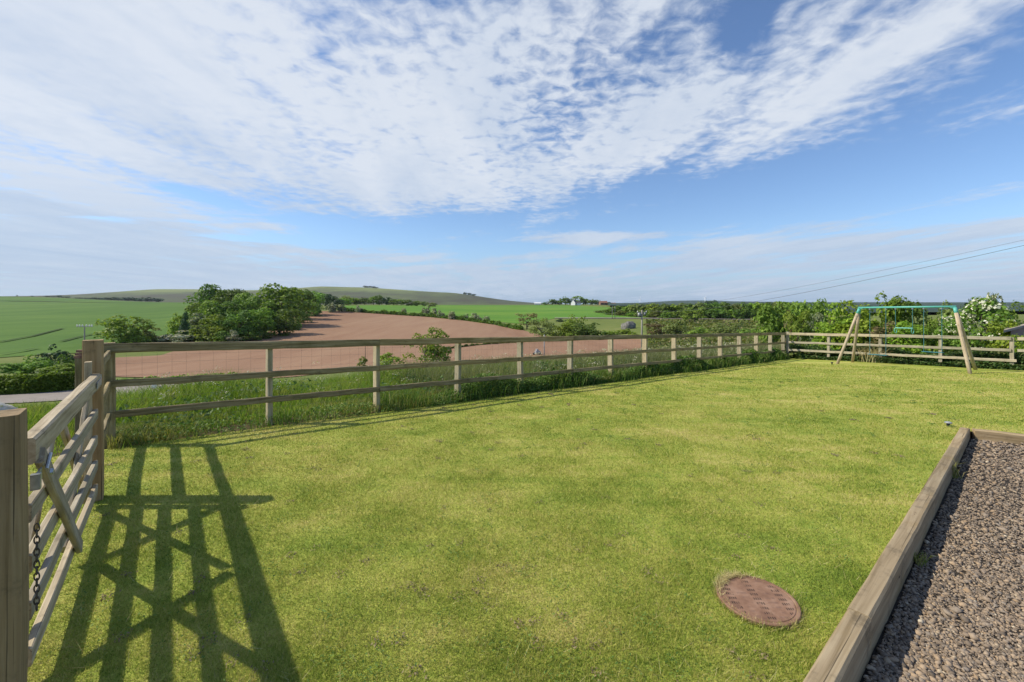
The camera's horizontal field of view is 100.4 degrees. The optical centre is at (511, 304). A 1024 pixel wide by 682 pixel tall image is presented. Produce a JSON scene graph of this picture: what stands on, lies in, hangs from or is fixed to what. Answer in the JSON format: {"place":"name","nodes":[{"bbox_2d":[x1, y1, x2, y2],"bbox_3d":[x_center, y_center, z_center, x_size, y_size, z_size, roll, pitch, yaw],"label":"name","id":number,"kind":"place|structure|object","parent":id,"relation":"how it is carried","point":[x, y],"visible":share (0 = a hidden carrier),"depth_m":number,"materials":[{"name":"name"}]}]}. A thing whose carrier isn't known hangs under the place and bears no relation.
{"place":"outdoors","nodes":[
{"label":"outdoors","id":0,"kind":"place"},
{"bbox_2d":[0,296,180,302],"bbox_3d":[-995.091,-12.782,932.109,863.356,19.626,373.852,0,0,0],"label":"crop field","id":1,"kind":"structure","parent":0,"point":[3,298],"depth_m":897.08,"materials":[{"name":"green plant"}]},
{"bbox_2d":[0,301,193,356],"bbox_3d":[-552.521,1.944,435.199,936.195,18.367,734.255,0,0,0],"label":"crop field","id":2,"kind":"structure","parent":0,"point":[18,319],"depth_m":275.35,"materials":[{"name":"green plant"}]},
{"bbox_2d":[6,286,533,304],"bbox_3d":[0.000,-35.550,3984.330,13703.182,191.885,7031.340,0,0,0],"label":"hills","id":3,"kind":"structure","parent":0,"point":[180,295],"depth_m":2155.41,"materials":[{"name":"green plant"}]},
{"bbox_2d":[115,311,640,378],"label":"ploughed field","id":4,"kind":"structure","parent":0,"point":[338,325],"depth_m":113.47,"materials":[{"name":"red soil"}]},
{"bbox_2d":[380,352,405,364],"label":"shrub","id":5,"kind":"object","parent":4,"relation":"on","point":[388,357],"visible":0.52,"depth_m":69.79,"materials":[{"name":"green plant"}]},
{"bbox_2d":[6,344,811,456],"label":"long grass","id":6,"kind":"structure","parent":0,"point":[36,413],"depth_m":8.00,"materials":[{"name":"green plant"}]},
{"bbox_2d":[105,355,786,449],"bbox_3d":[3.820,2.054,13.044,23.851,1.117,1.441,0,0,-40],"label":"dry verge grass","id":7,"kind":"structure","parent":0,"point":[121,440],"depth_m":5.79,"materials":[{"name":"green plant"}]},
{"bbox_2d":[155,342,752,406],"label":"umbel flowers","id":8,"kind":"object","parent":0,"point":[442,360],"visible":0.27,"depth_m":10.92,"materials":[{"name":"white plant"}]},
{"bbox_2d":[345,305,674,323],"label":"green field","id":9,"kind":"structure","parent":0,"point":[504,313],"depth_m":374.41,"materials":[{"name":"green plant"}]},
{"bbox_2d":[0,302,1023,405],"bbox_3d":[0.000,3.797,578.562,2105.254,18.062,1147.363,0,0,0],"label":"pasture ground","id":10,"kind":"structure","parent":0,"point":[610,324],"depth_m":177.34,"materials":[{"name":"green plant"}]},
{"bbox_2d":[0,363,38,373],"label":"roadside bush","id":11,"kind":"object","parent":10,"relation":"on","point":[4,369],"visible":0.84,"depth_m":45.95,"materials":[{"name":"green plant"}]},
{"bbox_2d":[10,354,56,373],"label":"roadside bush","id":12,"kind":"object","parent":10,"relation":"on","point":[41,363],"visible":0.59,"depth_m":47.61,"materials":[{"name":"green plant"}]},
{"bbox_2d":[0,371,74,394],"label":"roadside hedge","id":13,"kind":"object","parent":10,"relation":"on","point":[18,383],"visible":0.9,"depth_m":24.02,"materials":[{"name":"green plant"}]},
{"bbox_2d":[34,344,73,373],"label":"dark bush","id":14,"kind":"object","parent":10,"relation":"on","point":[55,355],"visible":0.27,"depth_m":54.56,"materials":[{"name":"green plant"}]},
{"bbox_2d":[35,363,74,373],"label":"roadside bush","id":15,"kind":"object","parent":10,"relation":"on","point":[65,367],"visible":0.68,"depth_m":43.94,"materials":[{"name":"green plant"}]},
{"bbox_2d":[56,352,79,371],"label":"dark bush","id":16,"kind":"object","parent":10,"relation":"on","point":[66,360],"visible":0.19,"depth_m":51.53,"materials":[{"name":"green plant"}]},
{"bbox_2d":[0,381,223,402],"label":"lane","id":17,"kind":"structure","parent":10,"relation":"on","point":[37,396],"depth_m":23.03,"materials":[{"name":"grey asphalt"}]},
{"bbox_2d":[92,314,156,342],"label":"tree","id":18,"kind":"object","parent":10,"relation":"on","point":[114,327],"visible":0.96,"depth_m":113.76,"materials":[{"name":"green plant"}]},
{"bbox_2d":[130,325,161,342],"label":"field bush","id":19,"kind":"object","parent":10,"relation":"on","point":[148,333],"visible":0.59,"depth_m":120.12,"materials":[{"name":"green plant"}]},
{"bbox_2d":[155,330,195,341],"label":"hawthorn bush","id":20,"kind":"object","parent":10,"relation":"on","point":[169,338],"visible":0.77,"depth_m":122.44,"materials":[{"name":"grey plant"}]},
{"bbox_2d":[165,313,189,334],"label":"young tree","id":21,"kind":"object","parent":10,"relation":"on","point":[174,326],"visible":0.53,"depth_m":145.14,"materials":[{"name":"green plant"}]},
{"bbox_2d":[177,311,192,337],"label":"conifer tree","id":22,"kind":"object","parent":10,"relation":"on","point":[185,325],"visible":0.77,"depth_m":141.36,"materials":[{"name":"green plant"}]},
{"bbox_2d":[180,302,212,319],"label":"broadleaf tree","id":23,"kind":"object","parent":10,"relation":"on","point":[192,308],"visible":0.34,"depth_m":177.34,"materials":[{"name":"green plant"}]},
{"bbox_2d":[188,312,210,331],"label":"hawthorn bush","id":24,"kind":"object","parent":10,"relation":"on","point":[192,321],"visible":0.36,"depth_m":160.61,"materials":[{"name":"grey plant"}]},
{"bbox_2d":[183,284,232,313],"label":"broadleaf tree","id":25,"kind":"object","parent":10,"relation":"on","point":[212,289],"visible":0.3,"depth_m":227.41,"materials":[{"name":"green plant"}]},
{"bbox_2d":[183,314,240,341],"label":"willow tree","id":26,"kind":"object","parent":10,"relation":"on","point":[205,335],"visible":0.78,"depth_m":127.41,"materials":[{"name":"green plant"}]},
{"bbox_2d":[195,300,236,324],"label":"broadleaf tree","id":27,"kind":"object","parent":10,"relation":"on","point":[213,307],"visible":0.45,"depth_m":161.87,"materials":[{"name":"green plant"}]},
{"bbox_2d":[209,288,250,310],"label":"broadleaf tree","id":28,"kind":"object","parent":10,"relation":"on","point":[224,297],"visible":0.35,"depth_m":211.78,"materials":[{"name":"green plant"}]},
{"bbox_2d":[225,330,241,341],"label":"hawthorn bush","id":29,"kind":"object","parent":10,"relation":"on","point":[231,336],"visible":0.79,"depth_m":124.24,"materials":[{"name":"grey plant"}]},
{"bbox_2d":[212,310,258,336],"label":"broadleaf tree","id":30,"kind":"object","parent":10,"relation":"on","point":[246,322],"visible":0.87,"depth_m":131.53,"materials":[{"name":"green plant"}]},
{"bbox_2d":[220,298,256,329],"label":"broadleaf tree","id":31,"kind":"object","parent":10,"relation":"on","point":[234,303],"visible":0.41,"depth_m":165.99,"materials":[{"name":"green plant"}]},
{"bbox_2d":[233,292,254,312],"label":"broadleaf tree","id":32,"kind":"object","parent":10,"relation":"on","point":[243,296],"visible":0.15,"depth_m":201.86,"materials":[{"name":"green plant"}]},
{"bbox_2d":[237,328,262,341],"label":"wood edge bush","id":33,"kind":"object","parent":10,"relation":"on","point":[251,337],"visible":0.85,"depth_m":131.65,"materials":[{"name":"green plant"}]},
{"bbox_2d":[239,307,278,336],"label":"broadleaf tree","id":34,"kind":"object","parent":10,"relation":"on","point":[261,317],"visible":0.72,"depth_m":139.88,"materials":[{"name":"green plant"}]},
{"bbox_2d":[241,296,287,321],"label":"broadleaf tree","id":35,"kind":"object","parent":10,"relation":"on","point":[259,300],"visible":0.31,"depth_m":174.15,"materials":[{"name":"green plant"}]},
{"bbox_2d":[270,323,295,335],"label":"wood edge bush","id":36,"kind":"object","parent":10,"relation":"on","point":[283,333],"visible":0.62,"depth_m":147.67,"materials":[{"name":"green plant"}]},
{"bbox_2d":[264,309,302,334],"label":"broadleaf tree","id":37,"kind":"object","parent":10,"relation":"on","point":[279,318],"visible":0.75,"depth_m":149.12,"materials":[{"name":"green plant"}]},
{"bbox_2d":[250,283,318,321],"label":"broadleaf tree","id":38,"kind":"object","parent":10,"relation":"on","point":[284,294],"visible":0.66,"depth_m":180.46,"materials":[{"name":"green plant"}]},
{"bbox_2d":[290,289,317,318],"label":"broadleaf tree","id":39,"kind":"object","parent":10,"relation":"on","point":[310,296],"visible":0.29,"depth_m":218.34,"materials":[{"name":"green plant"}]},
{"bbox_2d":[321,294,344,309],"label":"broadleaf tree","id":40,"kind":"object","parent":10,"relation":"on","point":[330,300],"visible":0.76,"depth_m":277.62,"materials":[{"name":"green plant"}]},
{"bbox_2d":[402,326,449,362],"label":"young tree","id":41,"kind":"object","parent":10,"relation":"on","point":[425,349],"visible":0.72,"depth_m":73.40,"materials":[{"name":"green plant"}]},
{"bbox_2d":[342,306,524,329],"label":"hedge","id":42,"kind":"object","parent":10,"relation":"on","point":[493,322],"visible":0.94,"depth_m":268.59,"materials":[{"name":"green plant"}]},
{"bbox_2d":[425,344,451,361],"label":"young tree","id":43,"kind":"object","parent":10,"relation":"on","point":[437,358],"visible":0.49,"depth_m":73.78,"materials":[{"name":"green plant"}]},
{"bbox_2d":[515,313,536,328],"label":"broadleaf tree","id":44,"kind":"object","parent":10,"relation":"on","point":[532,315],"visible":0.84,"depth_m":209.30,"materials":[{"name":"green plant"}]},
{"bbox_2d":[529,317,554,336],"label":"olive tree","id":45,"kind":"object","parent":10,"relation":"on","point":[549,327],"visible":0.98,"depth_m":149.38,"materials":[{"name":"green plant"}]},
{"bbox_2d":[547,323,572,335],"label":"willow bush","id":46,"kind":"object","parent":10,"relation":"on","point":[561,328],"visible":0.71,"depth_m":167.37,"materials":[{"name":"green plant"}]},
{"bbox_2d":[559,314,589,335],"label":"willow bush","id":47,"kind":"object","parent":10,"relation":"on","point":[569,322],"visible":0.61,"depth_m":163.10,"materials":[{"name":"green plant"}]},
{"bbox_2d":[568,322,604,335],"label":"dark bush","id":48,"kind":"object","parent":10,"relation":"on","point":[583,331],"visible":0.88,"depth_m":155.63,"materials":[{"name":"green plant"}]},
{"bbox_2d":[637,310,646,347],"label":"utility pole","id":49,"kind":"object","parent":10,"relation":"on","point":[640,313],"visible":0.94,"depth_m":83.95,"materials":[{"name":"grey wood"}]},
{"bbox_2d":[660,245,1023,311],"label":"power line","id":50,"kind":"object","parent":49,"relation":"attached to","point":[858,281],"visible":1,"depth_m":23.45,"materials":[{"name":"black metal"}]},
{"bbox_2d":[643,323,670,333],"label":"scrub bush","id":51,"kind":"object","parent":10,"relation":"on","point":[658,330],"visible":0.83,"depth_m":135.61,"materials":[{"name":"green plant"}]},
{"bbox_2d":[662,320,688,333],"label":"scrub bush","id":52,"kind":"object","parent":10,"relation":"on","point":[678,329],"visible":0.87,"depth_m":124.81,"materials":[{"name":"green plant"}]},
{"bbox_2d":[681,307,706,321],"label":"broadleaf tree","id":53,"kind":"object","parent":10,"relation":"on","point":[694,316],"visible":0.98,"depth_m":197.22,"materials":[{"name":"green plant"}]},
{"bbox_2d":[711,323,740,333],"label":"scrub bush","id":54,"kind":"object","parent":10,"relation":"on","point":[724,329],"visible":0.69,"depth_m":99.41,"materials":[{"name":"green plant"}]},
{"bbox_2d":[645,316,843,358],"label":"rough growth","id":55,"kind":"object","parent":10,"relation":"on","point":[707,324],"visible":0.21,"depth_m":122.05,"materials":[{"name":"green plant"}]},
{"bbox_2d":[753,301,793,342],"bbox_3d":[24.415,2.010,40.144,3.516,4.775,3.414,0,0,14],"label":"broadleaf tree","id":56,"kind":"object","parent":10,"relation":"on","point":[772,321],"visible":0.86,"depth_m":39.63,"materials":[{"name":"green plant"}]},
{"bbox_2d":[790,298,828,341],"bbox_3d":[25.108,2.243,36.019,3.251,5.839,3.074,0,0,-7],"label":"broadleaf tree","id":57,"kind":"object","parent":10,"relation":"on","point":[816,307],"visible":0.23,"depth_m":35.54,"materials":[{"name":"green plant"}]},
{"bbox_2d":[52,392,971,488],"bbox_3d":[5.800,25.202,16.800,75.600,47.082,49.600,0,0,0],"label":"verge","id":58,"kind":"structure","parent":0,"point":[235,429],"depth_m":6.33,"materials":[{"name":"plant"}]},
{"bbox_2d":[74,350,81,432],"bbox_3d":[-5.667,1.381,5.600,0.108,1.577,0.108,0,0,-33],"label":"fence stake","id":59,"kind":"object","parent":58,"relation":"on","point":[78,370],"visible":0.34,"depth_m":5.56,"materials":[{"name":"brown wood"}]},
{"bbox_2d":[103,333,785,448],"bbox_3d":[4.007,1.681,12.783,23.545,2.434,0.219,0,0,-40],"label":"garden fence","id":60,"kind":"object","parent":58,"relation":"on","point":[269,374],"visible":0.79,"depth_m":7.22,"materials":[{"name":"brown wood"}]},
{"bbox_2d":[113,347,790,447],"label":"tall grass","id":61,"kind":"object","parent":58,"relation":"on","point":[533,384],"visible":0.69,"depth_m":9.14,"materials":[{"name":"green plant"}]},
{"bbox_2d":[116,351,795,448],"bbox_3d":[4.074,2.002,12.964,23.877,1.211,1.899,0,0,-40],"label":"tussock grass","id":62,"kind":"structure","parent":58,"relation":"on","point":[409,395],"depth_m":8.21,"materials":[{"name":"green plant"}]},
{"bbox_2d":[783,309,813,345],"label":"shrub","id":63,"kind":"object","parent":58,"relation":"on","point":[804,317],"visible":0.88,"depth_m":21.29,"materials":[{"name":"green plant"}]},
{"bbox_2d":[798,312,824,344],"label":"shrub","id":64,"kind":"object","parent":58,"relation":"on","point":[819,317],"visible":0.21,"depth_m":26.66,"materials":[{"name":"green plant"}]},
{"bbox_2d":[810,302,862,349],"bbox_3d":[18.934,1.511,24.839,2.725,3.356,2.734,0,0,16],"label":"shrub","id":65,"kind":"object","parent":58,"relation":"on","point":[841,320],"visible":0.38,"depth_m":24.76,"materials":[{"name":"green plant"}]},
{"bbox_2d":[825,298,890,348],"bbox_3d":[19.513,1.372,24.030,2.904,3.478,2.859,0,0,1],"label":"shrub","id":66,"kind":"object","parent":58,"relation":"on","point":[864,330],"visible":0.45,"depth_m":23.64,"materials":[{"name":"green plant"}]},
{"bbox_2d":[855,343,897,362],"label":"dry clump","id":67,"kind":"object","parent":58,"relation":"on","point":[873,350],"visible":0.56,"depth_m":17.70,"materials":[{"name":"plant"}]},
{"bbox_2d":[856,291,910,343],"bbox_3d":[21.180,1.164,24.517,2.577,3.997,2.755,0,0,41],"label":"shrub","id":68,"kind":"object","parent":58,"relation":"on","point":[885,313],"visible":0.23,"depth_m":24.25,"materials":[{"name":"green plant"}]},
{"bbox_2d":[865,321,907,344],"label":"shrub","id":69,"kind":"object","parent":58,"relation":"on","point":[875,329],"visible":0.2,"depth_m":21.54,"materials":[{"name":"green plant"}]},
{"bbox_2d":[878,295,924,340],"bbox_3d":[21.834,1.300,24.055,1.784,3.777,2.104,0,0,21],"label":"shrub","id":70,"kind":"object","parent":58,"relation":"on","point":[898,299],"visible":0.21,"depth_m":23.79,"materials":[{"name":"green plant"}]},
{"bbox_2d":[780,343,1023,370],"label":"hedge weeds","id":71,"kind":"object","parent":58,"relation":"on","point":[1018,364],"visible":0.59,"depth_m":16.67,"materials":[{"name":"green plant"}]},
{"bbox_2d":[882,320,930,353],"bbox_3d":[18.919,1.777,20.580,1.868,2.061,2.203,0,0,43],"label":"shrub","id":72,"kind":"object","parent":58,"relation":"on","point":[902,341],"visible":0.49,"depth_m":20.32,"materials":[{"name":"green plant"}]},
{"bbox_2d":[903,300,938,349],"bbox_3d":[22.907,1.472,23.958,2.274,3.502,2.310,0,0,-25],"label":"shrub","id":73,"kind":"object","parent":58,"relation":"on","point":[908,315],"visible":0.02,"depth_m":23.87,"materials":[{"name":"green plant"}]},
{"bbox_2d":[908,319,952,353],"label":"shrub","id":74,"kind":"object","parent":58,"relation":"on","point":[929,340],"visible":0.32,"depth_m":19.91,"materials":[{"name":"green plant"}]},
{"bbox_2d":[916,300,959,334],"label":"shrub","id":75,"kind":"object","parent":58,"relation":"on","point":[948,312],"visible":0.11,"depth_m":23.95,"materials":[{"name":"green plant"}]},
{"bbox_2d":[932,317,982,351],"bbox_3d":[20.730,1.679,19.955,1.815,2.351,1.787,0,0,-43],"label":"shrub","id":76,"kind":"object","parent":58,"relation":"on","point":[957,342],"visible":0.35,"depth_m":19.90,"materials":[{"name":"green plant"}]},
{"bbox_2d":[932,296,1023,347],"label":"hawthorn bush","id":77,"kind":"object","parent":58,"relation":"on","point":[968,311],"visible":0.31,"depth_m":20.78,"materials":[{"name":"green plant"}]},
{"bbox_2d":[973,292,1003,342],"bbox_3d":[23.606,1.151,21.181,0.962,3.632,0.953,0,0,20],"label":"hawthorn bush","id":78,"kind":"object","parent":58,"relation":"on","point":[994,298],"visible":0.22,"depth_m":21.11,"materials":[{"name":"grey plant"}]},
{"bbox_2d":[981,319,1020,351],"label":"shrub","id":79,"kind":"object","parent":58,"relation":"on","point":[996,326],"visible":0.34,"depth_m":19.46,"materials":[{"name":"green plant"}]},
{"bbox_2d":[992,300,1023,331],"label":"shrub","id":80,"kind":"object","parent":58,"relation":"on","point":[1011,313],"visible":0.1,"depth_m":26.95,"materials":[{"name":"green plant"}]},
{"bbox_2d":[1004,324,1023,347],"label":"outbuilding","id":81,"kind":"structure","parent":58,"relation":"on","point":[1018,330],"depth_m":18.65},
{"bbox_2d":[1005,334,1023,353],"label":"shrub","id":82,"kind":"object","parent":58,"relation":"on","point":[1018,343],"visible":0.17,"depth_m":17.68,"materials":[{"name":"green plant"}]},
{"bbox_2d":[0,0,1023,303],"label":"sky","id":83,"kind":"structure","parent":0,"point":[614,151],"materials":[{"name":"blue"}]},
{"bbox_2d":[27,358,1023,681],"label":"lawn","id":84,"kind":"structure","parent":0,"point":[407,518],"depth_m":3.18,"materials":[{"name":"green plant"}]},
{"bbox_2d":[0,408,28,681],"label":"gate post","id":85,"kind":"object","parent":84,"relation":"on","point":[14,576],"visible":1,"depth_m":1.62,"materials":[{"name":"brown wood"}]},
{"bbox_2d":[82,339,103,503],"bbox_3d":[-3.584,1.236,3.651,0.132,1.868,0.131,0,0,-40],"label":"gate post","id":86,"kind":"object","parent":84,"relation":"on","point":[93,351],"visible":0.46,"depth_m":3.63,"materials":[{"name":"brown wood"}]},
{"bbox_2d":[28,361,101,666],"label":"field gate","id":87,"kind":"structure","parent":86,"relation":"attached to","point":[44,432],"depth_m":2.33,"materials":[{"name":"brown wood"}]},
{"bbox_2d":[33,523,39,611],"bbox_3d":[-2.068,1.142,1.857,0.020,0.386,0.016,0,0,14],"label":"chain","id":88,"kind":"object","parent":87,"relation":"hanging from","point":[36,531],"visible":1,"depth_m":1.85,"materials":[{"name":"metal"}]},
{"bbox_2d":[104,350,110,438],"bbox_3d":[-4.247,0.970,4.423,0.042,0.855,1.894,0,0,-40],"label":"short fence","id":89,"kind":"object","parent":86,"relation":"attached to","point":[107,386],"visible":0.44,"depth_m":4.77,"materials":[{"name":"brown wood"}]},
{"bbox_2d":[32,396,950,681],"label":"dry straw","id":90,"kind":"object","parent":84,"relation":"on","point":[508,544],"visible":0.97,"depth_m":2.73,"materials":[{"name":"beige plant"}]},
{"bbox_2d":[96,392,935,681],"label":"worm casts","id":91,"kind":"object","parent":84,"relation":"on","point":[193,592],"visible":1,"depth_m":2.44,"materials":[{"name":"brown soil"}]},
{"bbox_2d":[707,571,807,632],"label":"rim grass","id":92,"kind":"structure","parent":84,"relation":"on","point":[801,623],"depth_m":2.30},
{"bbox_2d":[711,572,806,631],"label":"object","id":93,"kind":"structure","parent":84,"relation":"on","point":[761,618],"depth_m":2.27,"materials":[{"name":"plant"}]},
{"bbox_2d":[717,576,801,627],"bbox_3d":[1.380,1.672,2.403,0.416,0.045,0.416,0,0,0],"label":"manhole cover","id":94,"kind":"object","parent":84,"relation":"on","point":[770,603],"visible":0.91,"depth_m":2.37,"materials":[{"name":"red metal"}]},
{"bbox_2d":[712,567,769,599],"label":"cover clippings","id":95,"kind":"object","parent":94,"relation":"on","point":[724,578],"visible":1,"depth_m":2.56,"materials":[{"name":"plant"}]},
{"bbox_2d":[786,332,1023,369],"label":"boundary fence","id":96,"kind":"object","parent":84,"relation":"on","point":[940,347],"visible":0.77,"depth_m":16.60,"materials":[{"name":"brown wood"}]},
{"bbox_2d":[836,306,977,373],"bbox_3d":[14.342,1.256,15.626,2.010,2.458,3.952,0,0,-30],"label":"swing frame","id":97,"kind":"object","parent":84,"relation":"on","point":[966,349],"visible":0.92,"depth_m":14.61,"materials":[{"name":"brown wood"}]},
{"bbox_2d":[359,342,780,392],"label":"seeding grass","id":98,"kind":"structure","parent":0,"point":[467,369],"depth_m":12.44,"materials":[{"name":"green plant"}]},
{"bbox_2d":[608,300,1023,312],"bbox_3d":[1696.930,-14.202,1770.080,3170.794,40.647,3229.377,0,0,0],"label":"distant hills","id":99,"kind":"structure","parent":0,"point":[957,304],"depth_m":995.76,"materials":[{"name":"green plant"}]},
{"bbox_2d":[860,438,1023,681],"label":"gravel yard","id":100,"kind":"structure","parent":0,"point":[901,593],"depth_m":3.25,"materials":[{"name":"grey gravel"}]},
{"bbox_2d":[803,609,870,681],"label":"sleeper","id":101,"kind":"object","parent":100,"relation":"on","point":[844,655],"visible":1,"depth_m":2.00,"materials":[{"name":"brown wood"}]},
{"bbox_2d":[847,493,934,654],"bbox_3d":[2.712,1.741,2.972,2.324,0.223,0.103,1,-1,-40],"label":"sleeper","id":102,"kind":"object","parent":100,"relation":"on","point":[875,598],"visible":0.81,"depth_m":2.67,"materials":[{"name":"brown wood"}]},
{"bbox_2d":[919,446,959,514],"bbox_3d":[4.431,1.783,4.392,2.124,0.223,0.103,1,-1,-40],"label":"sleeper","id":103,"kind":"object","parent":100,"relation":"on","point":[936,485],"visible":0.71,"depth_m":4.20,"materials":[{"name":"brown wood"}]},
{"bbox_2d":[948,427,969,459],"bbox_3d":[5.792,1.816,5.516,1.394,0.223,0.103,1,-1,-40],"label":"sleeper","id":104,"kind":"object","parent":100,"relation":"on","point":[961,439],"visible":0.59,"depth_m":5.43,"materials":[{"name":"brown wood"}]},
{"bbox_2d":[972,428,1023,443],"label":"sleeper","id":105,"kind":"object","parent":100,"relation":"on","point":[997,436],"visible":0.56,"depth_m":5.75,"materials":[{"name":"brown wood"}]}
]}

